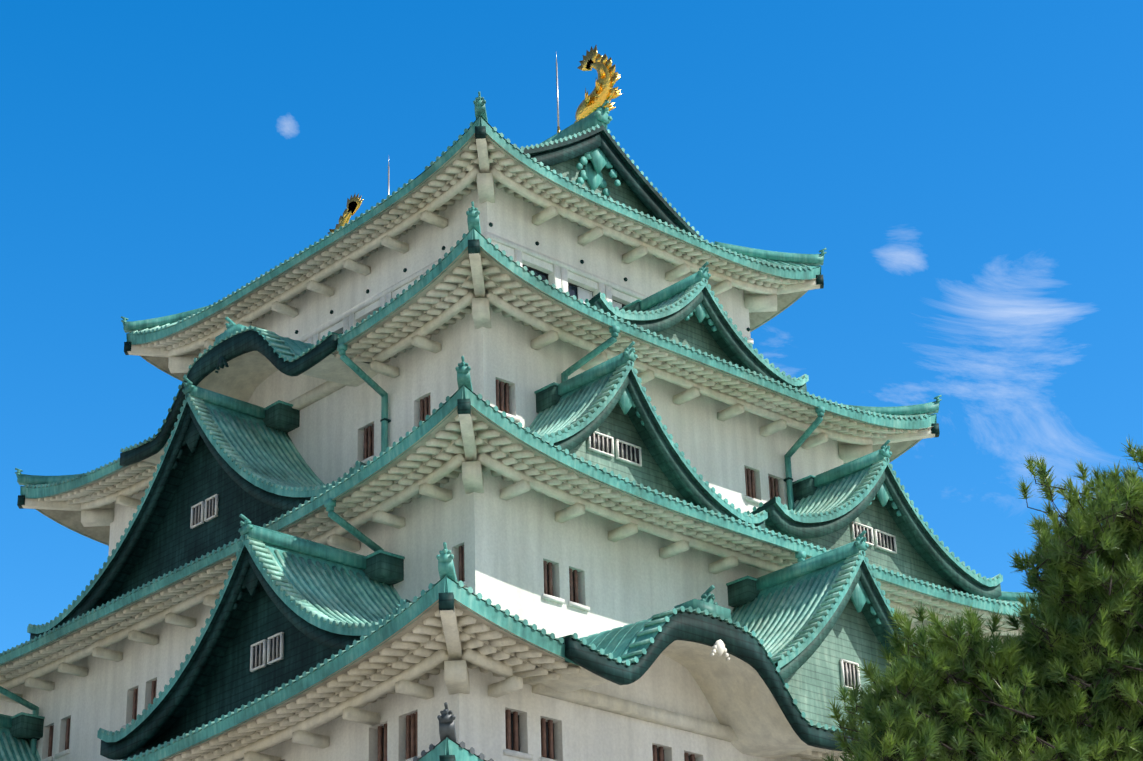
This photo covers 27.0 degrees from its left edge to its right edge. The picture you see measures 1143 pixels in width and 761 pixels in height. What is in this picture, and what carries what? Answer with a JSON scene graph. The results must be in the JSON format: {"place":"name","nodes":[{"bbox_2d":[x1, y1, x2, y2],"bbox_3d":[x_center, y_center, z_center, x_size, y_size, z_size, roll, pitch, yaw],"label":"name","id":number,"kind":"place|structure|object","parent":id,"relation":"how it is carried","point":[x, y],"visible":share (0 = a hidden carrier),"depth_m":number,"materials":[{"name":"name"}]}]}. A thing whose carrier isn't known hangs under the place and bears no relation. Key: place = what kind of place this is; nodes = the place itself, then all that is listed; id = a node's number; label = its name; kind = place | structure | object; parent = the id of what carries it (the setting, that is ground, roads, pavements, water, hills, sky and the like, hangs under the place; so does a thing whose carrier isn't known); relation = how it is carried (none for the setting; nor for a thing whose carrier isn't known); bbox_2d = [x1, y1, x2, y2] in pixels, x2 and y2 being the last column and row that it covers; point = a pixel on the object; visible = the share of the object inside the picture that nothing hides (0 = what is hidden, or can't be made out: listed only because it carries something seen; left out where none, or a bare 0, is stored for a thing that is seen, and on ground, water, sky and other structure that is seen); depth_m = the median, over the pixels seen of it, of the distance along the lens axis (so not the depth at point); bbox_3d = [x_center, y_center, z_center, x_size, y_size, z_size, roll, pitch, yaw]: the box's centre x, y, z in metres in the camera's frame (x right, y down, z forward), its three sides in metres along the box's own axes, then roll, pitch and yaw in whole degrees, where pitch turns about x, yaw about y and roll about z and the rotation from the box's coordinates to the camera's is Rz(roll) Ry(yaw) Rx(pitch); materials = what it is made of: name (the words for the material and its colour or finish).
{"place":"outdoors","nodes":[
{"label":"outdoors","id":0,"kind":"place"},
{"bbox_2d":[0,183,984,760],"bbox_3d":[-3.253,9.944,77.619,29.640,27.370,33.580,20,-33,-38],"label":"keep walls","id":1,"kind":"structure","parent":0,"point":[528,557],"depth_m":69.87,"materials":[{"name":"white paint"}]},
{"bbox_2d":[0,91,1045,760],"bbox_3d":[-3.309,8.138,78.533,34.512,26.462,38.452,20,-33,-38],"label":"roof eaves","id":2,"kind":"object","parent":1,"relation":"attached to","point":[452,629],"visible":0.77,"depth_m":69.49,"materials":[{"name":"white paint"}]},
{"bbox_2d":[0,115,1038,760],"bbox_3d":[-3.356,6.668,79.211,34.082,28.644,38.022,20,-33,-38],"label":"keep roofs","id":3,"kind":"structure","parent":2,"relation":"on","point":[558,447],"depth_m":69.00,"materials":[{"name":"teal metal"}]},
{"bbox_2d":[328,45,621,233],"bbox_3d":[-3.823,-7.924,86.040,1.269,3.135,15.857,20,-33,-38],"label":"roof ornaments","id":4,"kind":"object","parent":3,"relation":"on","point":[603,91],"visible":0.65,"depth_m":81.22},
{"bbox_2d":[0,54,1002,760],"bbox_3d":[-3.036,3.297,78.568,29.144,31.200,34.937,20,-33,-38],"label":"gables","id":5,"kind":"object","parent":3,"relation":"on","point":[766,664],"visible":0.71,"depth_m":67.42,"materials":[{"name":"green metal"}]},
{"bbox_2d":[0,0,1142,652],"label":"sky","id":6,"kind":"structure","parent":0,"point":[968,174],"materials":[{"name":"blue"}]},
{"label":"ground","id":7,"kind":"structure","parent":0,"visible":0},
{"bbox_2d":[820,438,1142,760],"bbox_3d":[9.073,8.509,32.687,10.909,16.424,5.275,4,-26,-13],"label":"pine tree","id":8,"kind":"object","parent":7,"relation":"on","point":[1066,684],"visible":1,"depth_m":33.34,"materials":[{"name":"green plant"}]}
]}

